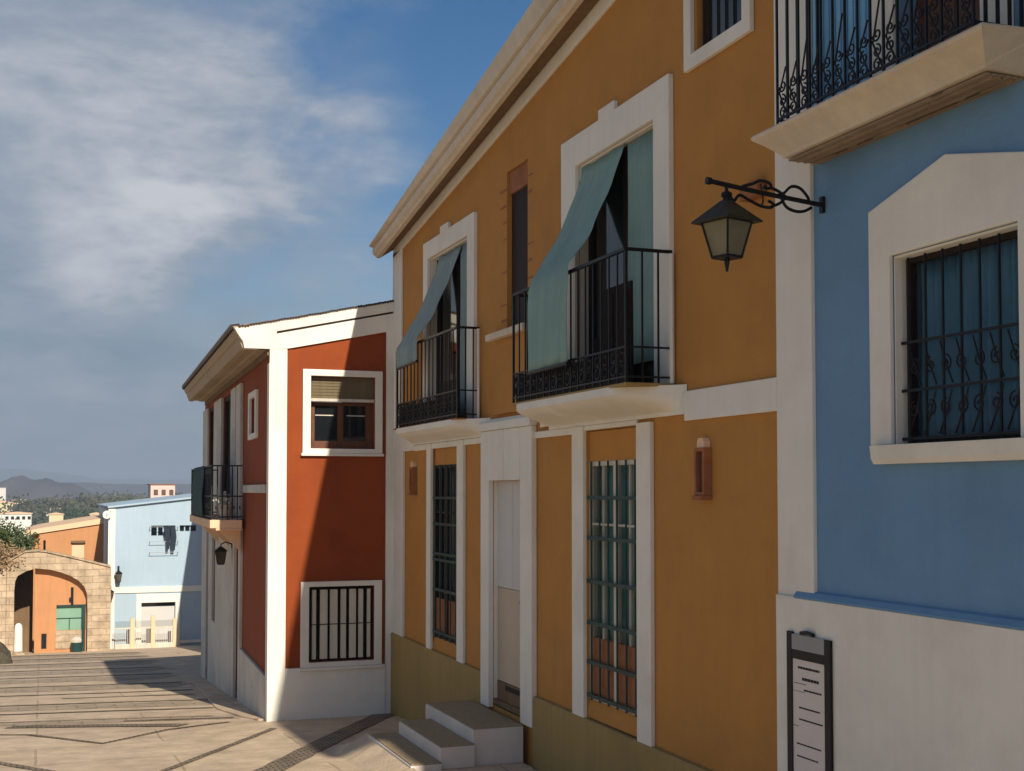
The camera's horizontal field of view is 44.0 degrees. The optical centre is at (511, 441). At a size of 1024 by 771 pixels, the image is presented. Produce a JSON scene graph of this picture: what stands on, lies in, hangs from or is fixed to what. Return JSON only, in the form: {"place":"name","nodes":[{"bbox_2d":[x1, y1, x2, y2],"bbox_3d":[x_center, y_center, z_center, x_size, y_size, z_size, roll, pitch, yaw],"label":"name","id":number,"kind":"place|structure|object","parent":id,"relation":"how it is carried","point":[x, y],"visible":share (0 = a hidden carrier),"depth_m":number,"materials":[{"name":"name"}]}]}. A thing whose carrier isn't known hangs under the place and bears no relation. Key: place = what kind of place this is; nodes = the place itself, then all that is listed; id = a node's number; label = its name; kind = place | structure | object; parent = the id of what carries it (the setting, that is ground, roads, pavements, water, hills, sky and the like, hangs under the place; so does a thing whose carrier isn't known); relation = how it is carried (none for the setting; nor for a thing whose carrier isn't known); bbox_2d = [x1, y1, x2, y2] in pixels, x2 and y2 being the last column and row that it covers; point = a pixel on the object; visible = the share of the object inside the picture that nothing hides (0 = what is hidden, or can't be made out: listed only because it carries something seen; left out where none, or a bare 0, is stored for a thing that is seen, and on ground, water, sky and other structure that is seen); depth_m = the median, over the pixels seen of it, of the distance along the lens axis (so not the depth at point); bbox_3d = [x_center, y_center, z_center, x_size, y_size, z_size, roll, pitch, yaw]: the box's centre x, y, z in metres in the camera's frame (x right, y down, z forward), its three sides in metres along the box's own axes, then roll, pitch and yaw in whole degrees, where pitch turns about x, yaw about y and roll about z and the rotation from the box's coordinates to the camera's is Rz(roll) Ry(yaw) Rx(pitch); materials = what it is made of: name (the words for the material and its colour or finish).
{"place":"outdoors","nodes":[
{"label":"outdoors","id":0,"kind":"place"},
{"bbox_2d":[0,475,94,502],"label":"hill","id":1,"kind":"structure","parent":0,"point":[16,486],"depth_m":1327.57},
{"bbox_2d":[0,469,111,483],"bbox_3d":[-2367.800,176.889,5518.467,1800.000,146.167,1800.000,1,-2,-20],"label":"mountain","id":2,"kind":"structure","parent":0,"point":[5,474],"depth_m":5251.09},
{"bbox_2d":[48,512,63,521],"bbox_3d":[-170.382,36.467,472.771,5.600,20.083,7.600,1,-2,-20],"label":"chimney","id":3,"kind":"object","parent":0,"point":[55,516],"visible":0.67,"depth_m":469.71,"materials":[{"name":"beige paint"}]},
{"bbox_2d":[59,482,190,498],"bbox_3d":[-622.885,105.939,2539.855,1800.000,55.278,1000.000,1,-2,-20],"label":"hills","id":4,"kind":"structure","parent":0,"point":[102,488],"depth_m":2248.62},
{"bbox_2d":[98,479,190,483],"bbox_3d":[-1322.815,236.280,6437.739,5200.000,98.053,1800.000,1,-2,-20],"label":"mountain","id":5,"kind":"structure","parent":0,"point":[146,481],"depth_m":5876.45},
{"bbox_2d":[0,0,532,479],"label":"sky","id":6,"kind":"structure","parent":0,"point":[174,174],"materials":[{"name":"blue"}]},
{"bbox_2d":[0,645,536,770],"bbox_3d":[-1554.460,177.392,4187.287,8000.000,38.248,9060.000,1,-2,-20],"label":"ground","id":7,"kind":"structure","parent":0,"point":[158,751],"depth_m":17.47,"materials":[{"name":"beige stone"}]},
{"bbox_2d":[0,488,5,500],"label":"building","id":8,"kind":"structure","parent":7,"relation":"on","point":[3,492],"depth_m":1113.06,"materials":[{"name":"white paint"}]},
{"bbox_2d":[0,567,6,644],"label":"garden wall","id":9,"kind":"structure","parent":7,"relation":"on","point":[3,580],"depth_m":49.75,"materials":[{"name":"stone"}]},
{"bbox_2d":[0,539,32,569],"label":"dry bush","id":10,"kind":"object","parent":9,"relation":"on","point":[13,552],"visible":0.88,"depth_m":49.94,"materials":[{"name":"brown plant"}]},
{"bbox_2d":[0,642,12,663],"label":"boulder","id":11,"kind":"object","parent":7,"relation":"on","point":[5,655],"visible":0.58,"depth_m":40.90,"materials":[{"name":"stone"}]},
{"bbox_2d":[0,500,13,512],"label":"villa","id":12,"kind":"object","parent":7,"relation":"on","point":[9,503],"visible":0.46,"depth_m":556.56,"materials":[{"name":"beige paint"}]},
{"bbox_2d":[1,512,32,538],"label":"long building","id":13,"kind":"structure","parent":7,"relation":"on","point":[25,518],"depth_m":390.83,"materials":[{"name":"white paint"}]},
{"bbox_2d":[12,623,23,654],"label":"bollard","id":14,"kind":"object","parent":7,"relation":"on","point":[18,638],"visible":0.77,"depth_m":49.60,"materials":[{"name":"stone"}]},
{"bbox_2d":[0,513,39,587],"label":"garden tree","id":15,"kind":"object","parent":7,"relation":"on","point":[7,536],"visible":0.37,"depth_m":52.20,"materials":[{"name":"green plant"}]},
{"bbox_2d":[0,762,54,770],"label":"cobble strip","id":16,"kind":"object","parent":7,"relation":"on","point":[21,766],"visible":1,"depth_m":14.36,"materials":[{"name":"grey stone"}]},
{"bbox_2d":[0,562,86,652],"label":"orange annex","id":17,"kind":"object","parent":7,"relation":"on","point":[60,621],"visible":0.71,"depth_m":50.90,"materials":[{"name":"paint"}]},
{"bbox_2d":[56,604,85,629],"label":"window","id":18,"kind":"structure","parent":17,"relation":"in","point":[68,617],"depth_m":51.00,"materials":[{"name":"green glass"}]},
{"bbox_2d":[23,500,88,524],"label":"wooded slope","id":19,"kind":"structure","parent":7,"relation":"on","point":[45,511],"depth_m":581.60,"materials":[{"name":"green plant"}]},
{"bbox_2d":[5,549,110,654],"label":"stone archway","id":20,"kind":"object","parent":7,"relation":"on","point":[93,578],"visible":0.84,"depth_m":50.78,"materials":[{"name":"stone"}]},
{"bbox_2d":[25,515,103,648],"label":"orange house","id":21,"kind":"structure","parent":7,"relation":"on","point":[81,537],"depth_m":57.61,"materials":[{"name":"paint"}]},
{"bbox_2d":[43,540,45,549],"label":"slot window","id":22,"kind":"structure","parent":21,"relation":"in","point":[44,541],"depth_m":57.24,"materials":[{"name":"black glass"}]},
{"bbox_2d":[11,652,135,656],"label":"cobble strip","id":23,"kind":"object","parent":7,"relation":"on","point":[76,654],"visible":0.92,"depth_m":47.48,"materials":[{"name":"grey stone"}]},
{"bbox_2d":[71,636,82,651],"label":"litter bin","id":24,"kind":"object","parent":7,"relation":"on","point":[76,644],"visible":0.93,"depth_m":50.40,"materials":[{"name":"green metal"}]},
{"bbox_2d":[0,660,154,665],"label":"cobble strip","id":25,"kind":"object","parent":7,"relation":"on","point":[74,663],"visible":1,"depth_m":39.55,"materials":[{"name":"grey stone"}]},
{"bbox_2d":[58,502,98,519],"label":"valley tree","id":26,"kind":"object","parent":7,"relation":"on","point":[77,513],"visible":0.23,"depth_m":489.26,"materials":[{"name":"green plant"}]},
{"bbox_2d":[0,661,158,668],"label":"paving band","id":27,"kind":"object","parent":7,"relation":"on","point":[73,665],"visible":1,"depth_m":38.13,"materials":[{"name":"beige stone"}]},
{"bbox_2d":[11,652,147,658],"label":"paving band","id":28,"kind":"object","parent":7,"relation":"on","point":[21,657],"visible":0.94,"depth_m":46.33,"materials":[{"name":"beige stone"}]},
{"bbox_2d":[13,656,151,662],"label":"paving band","id":29,"kind":"object","parent":7,"relation":"on","point":[66,660],"visible":0.94,"depth_m":42.45,"materials":[{"name":"beige stone"}]},
{"bbox_2d":[0,667,168,675],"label":"paving band","id":30,"kind":"object","parent":7,"relation":"on","point":[80,672],"visible":1,"depth_m":33.96,"materials":[{"name":"beige stone"}]},
{"bbox_2d":[7,666,161,671],"bbox_3d":[-12.454,6.374,35.380,5.250,0.172,0.349,0,-2,-3],"label":"cobble strip","id":31,"kind":"object","parent":7,"relation":"on","point":[79,669],"visible":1,"depth_m":35.39,"materials":[{"name":"grey stone"}]},
{"bbox_2d":[24,655,148,659],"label":"cobble strip","id":32,"kind":"object","parent":7,"relation":"on","point":[86,657],"visible":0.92,"depth_m":43.75,"materials":[{"name":"grey stone"}]},
{"bbox_2d":[3,682,171,687],"bbox_3d":[-9.645,5.372,27.912,4.672,0.140,0.253,0,-2,-3],"label":"cobble strip","id":33,"kind":"object","parent":7,"relation":"on","point":[83,685],"visible":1,"depth_m":27.92,"materials":[{"name":"grey stone"}]},
{"bbox_2d":[5,673,169,678],"bbox_3d":[-10.997,5.861,31.594,4.937,0.156,0.322,0,-2,-3],"label":"cobble strip","id":34,"kind":"object","parent":7,"relation":"on","point":[82,676],"visible":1,"depth_m":31.62,"materials":[{"name":"grey stone"}]},
{"bbox_2d":[0,675,175,683],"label":"paving band","id":35,"kind":"object","parent":7,"relation":"on","point":[83,679],"visible":1,"depth_m":30.26,"materials":[{"name":"beige stone"}]},
{"bbox_2d":[0,490,182,524],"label":"wood","id":36,"kind":"object","parent":7,"relation":"on","point":[89,501],"visible":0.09,"depth_m":555.34,"materials":[{"name":"green plant"}]},
{"bbox_2d":[0,683,187,692],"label":"paving band","id":37,"kind":"object","parent":7,"relation":"on","point":[90,688],"visible":1,"depth_m":26.97,"materials":[{"name":"beige stone"}]},
{"bbox_2d":[7,723,189,727],"bbox_3d":[-6.030,4.121,18.393,2.751,0.145,0.417,0,-2,10],"label":"cobble strip","id":38,"kind":"object","parent":7,"relation":"on","point":[83,725],"visible":1,"depth_m":18.40,"materials":[{"name":"grey stone"}]},
{"bbox_2d":[12,689,192,695],"bbox_3d":[-8.656,5.031,25.322,4.515,0.138,0.193,0,-2,-3],"label":"cobble strip","id":39,"kind":"object","parent":7,"relation":"on","point":[106,692],"visible":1,"depth_m":25.34,"materials":[{"name":"grey stone"}]},
{"bbox_2d":[0,701,210,711],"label":"paving band","id":40,"kind":"object","parent":7,"relation":"on","point":[94,706],"visible":0.95,"depth_m":22.03,"materials":[{"name":"beige stone"}]},
{"bbox_2d":[5,699,206,705],"bbox_3d":[-7.508,4.692,22.735,4.043,0.115,0.174,0,-2,-3],"label":"cobble strip","id":41,"kind":"object","parent":7,"relation":"on","point":[103,702],"visible":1,"depth_m":22.75,"materials":[{"name":"grey stone"}]},
{"bbox_2d":[0,715,211,722],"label":"cobble strip","id":42,"kind":"object","parent":7,"relation":"on","point":[108,718],"visible":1,"depth_m":19.41,"materials":[{"name":"grey stone"}]},
{"bbox_2d":[0,707,213,714],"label":"cobble strip","id":43,"kind":"object","parent":7,"relation":"on","point":[108,710],"visible":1,"depth_m":20.91,"materials":[{"name":"grey stone"}]},
{"bbox_2d":[0,721,228,742],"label":"cobble strip","id":44,"kind":"object","parent":7,"relation":"on","point":[108,741],"visible":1,"depth_m":17.13,"materials":[{"name":"grey stone"}]},
{"bbox_2d":[0,715,240,725],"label":"paving band","id":45,"kind":"object","parent":7,"relation":"on","point":[70,722],"visible":0.98,"depth_m":19.14,"materials":[{"name":"beige stone"}]},
{"bbox_2d":[125,717,232,720],"bbox_3d":[-5.017,4.173,19.061,1.628,0.050,0.172,0,-2,-3],"label":"cobble strip","id":46,"kind":"object","parent":45,"relation":"on","point":[175,719],"visible":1,"depth_m":19.06,"materials":[{"name":"grey stone"}]},
{"bbox_2d":[61,694,182,698],"bbox_3d":[-7.321,4.856,24.172,2.521,0.075,0.142,0,-2,-2],"label":"cobble strip","id":47,"kind":"object","parent":7,"relation":"on","point":[139,695],"visible":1,"depth_m":24.17,"materials":[{"name":"grey stone"}]},
{"bbox_2d":[115,615,176,648],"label":"terrace fence","id":48,"kind":"object","parent":7,"relation":"on","point":[132,644],"visible":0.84,"depth_m":52.70,"materials":[{"name":"beige stone"}]},
{"bbox_2d":[98,493,201,648],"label":"pale blue house","id":49,"kind":"structure","parent":7,"relation":"on","point":[164,589],"depth_m":53.99,"materials":[{"name":"paint"}]},
{"bbox_2d":[103,511,110,518],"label":"satellite dish","id":50,"kind":"object","parent":49,"relation":"attached to","point":[106,514],"visible":1,"depth_m":53.08,"materials":[{"name":"white metal"}]},
{"bbox_2d":[115,566,122,581],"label":"wall lantern","id":51,"kind":"object","parent":49,"relation":"attached to","point":[118,573],"depth_m":53.03,"materials":[{"name":"black metal"}]},
{"bbox_2d":[141,606,174,642],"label":"door","id":52,"kind":"structure","parent":49,"relation":"in","point":[164,615],"depth_m":54.04,"materials":[{"name":"grey paint"}]},
{"bbox_2d":[149,526,178,552],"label":"clothes line","id":53,"kind":"object","parent":49,"relation":"attached to","point":[161,541],"visible":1,"depth_m":53.76,"materials":[{"name":"white"}]},
{"bbox_2d":[163,526,169,549],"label":"hanging garment","id":54,"kind":"object","parent":53,"relation":"hanging from","point":[167,531],"visible":1,"depth_m":53.83,"materials":[{"name":"black fabric"}]},
{"bbox_2d":[170,526,176,549],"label":"hanging garment","id":55,"kind":"object","parent":53,"relation":"hanging from","point":[173,535],"visible":1,"depth_m":53.91,"materials":[{"name":"black fabric"}]},
{"bbox_2d":[151,525,195,535],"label":"window pane","id":56,"kind":"structure","parent":49,"relation":"in","point":[193,527],"depth_m":54.25,"materials":[{"name":"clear glass"}]},
{"bbox_2d":[147,484,175,497],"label":"apartment block","id":57,"kind":"structure","parent":7,"relation":"on","point":[158,490],"depth_m":338.40,"materials":[{"name":"paint"}]},
{"bbox_2d":[160,728,275,770],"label":"cobble strip","id":58,"kind":"object","parent":7,"relation":"on","point":[213,751],"visible":1,"depth_m":15.37,"materials":[{"name":"grey stone"}]},
{"bbox_2d":[181,675,264,720],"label":"pavement kerb","id":59,"kind":"structure","parent":7,"relation":"on","point":[217,698],"depth_m":22.30,"materials":[{"name":"beige stone"}]},
{"bbox_2d":[182,300,393,721],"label":"red house","id":60,"kind":"structure","parent":7,"relation":"on","point":[296,605],"depth_m":18.97,"materials":[{"name":"paint"}]},
{"bbox_2d":[210,407,213,474],"bbox_3d":[-6.568,0.372,28.063,0.105,2.310,1.800,1,-2,-18],"label":"balcony door","id":61,"kind":"structure","parent":60,"relation":"in","point":[212,409],"depth_m":28.84,"materials":[{"name":"black wood"}]},
{"bbox_2d":[214,541,231,564],"bbox_3d":[-5.264,2.012,23.059,0.328,0.450,0.250,1,-2,-20],"label":"wall lantern","id":62,"kind":"object","parent":60,"relation":"attached to","point":[220,552],"depth_m":22.98,"materials":[{"name":"black metal"}]},
{"bbox_2d":[213,491,236,519],"bbox_3d":[-4.900,1.085,21.656,0.386,0.494,0.380,-2,-3,39],"label":"plant pot","id":63,"kind":"object","parent":60,"relation":"on","point":[225,506],"visible":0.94,"depth_m":21.58,"materials":[{"name":"grey ceramic"}]},
{"bbox_2d":[224,394,230,503],"bbox_3d":[-5.460,0.242,24.666,0.105,2.310,1.950,1,-2,-18],"label":"balcony door","id":64,"kind":"structure","parent":60,"relation":"in","point":[228,399],"depth_m":25.45,"materials":[{"name":"black wood"}]},
{"bbox_2d":[309,585,370,660],"bbox_3d":[-2.613,2.707,19.017,0.990,1.110,0.054,1,-2,-20],"label":"window grille","id":65,"kind":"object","parent":60,"relation":"in","point":[347,588],"depth_m":18.99,"materials":[{"name":"black metal"}]},
{"bbox_2d":[311,402,371,448],"bbox_3d":[-2.594,-0.240,19.095,0.980,0.705,0.054,1,-2,-20],"label":"window frame","id":66,"kind":"structure","parent":60,"relation":"in","point":[334,425],"depth_m":19.08,"materials":[{"name":"brown wood"}]},
{"bbox_2d":[253,713,393,770],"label":"cobble strip","id":67,"kind":"object","parent":7,"relation":"on","point":[290,759],"visible":0.99,"depth_m":15.70,"materials":[{"name":"grey stone"}]},
{"bbox_2d":[328,733,416,770],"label":"pavement ramp","id":68,"kind":"structure","parent":7,"relation":"on","point":[364,752],"depth_m":14.15,"materials":[{"name":"beige concrete"}]},
{"bbox_2d":[369,700,532,770],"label":"entrance steps","id":69,"kind":"structure","parent":7,"relation":"on","point":[467,735],"depth_m":13.70,"materials":[{"name":"grey concrete"}]},
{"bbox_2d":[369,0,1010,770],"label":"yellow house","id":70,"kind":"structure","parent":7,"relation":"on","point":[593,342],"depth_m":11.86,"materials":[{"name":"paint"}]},
{"bbox_2d":[407,462,416,494],"bbox_3d":[-1.424,0.523,18.066,0.100,0.478,0.158,1,-2,-20],"label":"wall light","id":71,"kind":"object","parent":70,"relation":"attached to","point":[413,479],"visible":1,"depth_m":18.01,"materials":[{"name":"metal"}]},
{"bbox_2d":[436,464,454,643],"bbox_3d":[-0.791,1.463,16.733,0.144,2.320,1.150,1,-2,-20],"label":"window frame","id":72,"kind":"structure","parent":70,"relation":"in","point":[452,465],"depth_m":16.77,"materials":[{"name":"black metal"}]},
{"bbox_2d":[437,252,466,417],"bbox_3d":[-0.707,-1.400,16.709,0.070,2.320,1.740,1,-2,-20],"label":"balcony door","id":73,"kind":"structure","parent":70,"relation":"in","point":[448,307],"depth_m":17.08,"materials":[{"name":"black wood"}]},
{"bbox_2d":[498,480,519,695],"bbox_3d":[0.012,1.648,14.431,0.104,2.415,1.050,1,-2,-20],"label":"door","id":74,"kind":"structure","parent":70,"relation":"in","point":[508,490],"depth_m":14.55,"materials":[{"name":"grey paint"}]},
{"bbox_2d":[512,185,527,324],"bbox_3d":[0.133,-2.079,14.341,0.040,1.585,0.660,1,-2,-20],"label":"narrow window pane","id":75,"kind":"structure","parent":70,"relation":"in","point":[520,198],"depth_m":14.40,"materials":[{"name":"black glass"}]},
{"bbox_2d":[589,459,634,714],"bbox_3d":[1.027,1.325,11.831,0.144,2.300,1.170,1,-2,-20],"label":"window grille","id":76,"kind":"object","parent":70,"relation":"in","point":[621,463],"depth_m":11.88,"materials":[{"name":"black metal"}]},
{"bbox_2d":[599,281,633,381],"bbox_3d":[0.971,-0.959,11.893,0.040,1.010,0.700,1,-2,-20],"label":"half door","id":77,"kind":"structure","parent":70,"relation":"in","point":[613,339],"depth_m":11.80,"materials":[{"name":"black wood"}]},
{"bbox_2d":[588,132,653,382],"bbox_3d":[1.091,-1.616,11.866,0.070,2.340,1.720,1,-2,-20],"label":"balcony door","id":78,"kind":"structure","parent":70,"relation":"in","point":[609,233],"depth_m":12.23,"materials":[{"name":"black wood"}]},
{"bbox_2d":[691,438,711,499],"bbox_3d":[1.518,0.218,10.140,0.100,0.498,0.168,1,-2,-20],"label":"wall light","id":79,"kind":"object","parent":70,"relation":"attached to","point":[703,470],"visible":1,"depth_m":10.09,"materials":[{"name":"metal"}]},
{"bbox_2d":[705,0,740,43],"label":"upper window pane","id":80,"kind":"structure","parent":70,"relation":"in","point":[723,4],"depth_m":10.17,"materials":[{"name":"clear glass"}]},
{"bbox_2d":[739,179,766,201],"bbox_3d":[1.802,-1.878,9.467,0.089,0.120,0.250,1,-2,-20],"label":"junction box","id":81,"kind":"object","parent":70,"relation":"attached to","point":[752,196],"visible":0.57,"depth_m":9.40,"materials":[{"name":"plastic"}]},
{"bbox_2d":[751,0,1023,770],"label":"blue house","id":82,"kind":"structure","parent":7,"relation":"on","point":[904,134],"depth_m":7.69,"materials":[{"name":"paint"}]},
{"bbox_2d":[691,177,824,271],"bbox_3d":[1.665,-1.443,8.561,0.925,0.641,0.360,1,-3,-33],"label":"street lantern","id":83,"kind":"object","parent":82,"relation":"attached to","point":[726,222],"visible":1,"depth_m":8.38,"materials":[{"name":"black metal"}]},
{"bbox_2d":[786,630,832,770],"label":"menu board","id":84,"kind":"object","parent":82,"relation":"attached to","point":[809,705],"visible":1,"depth_m":8.64,"materials":[{"name":"black metal"}]},
{"bbox_2d":[918,0,979,53],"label":"balcony door","id":85,"kind":"structure","parent":82,"relation":"in","point":[920,2],"depth_m":7.73,"materials":[{"name":"brown wood"}]},
{"bbox_2d":[906,230,1020,443],"bbox_3d":[2.736,-0.584,7.469,0.136,1.200,1.110,1,-2,-20],"label":"window grille","id":86,"kind":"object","parent":82,"relation":"in","point":[1009,249],"depth_m":7.55,"materials":[{"name":"black metal"}]}
]}

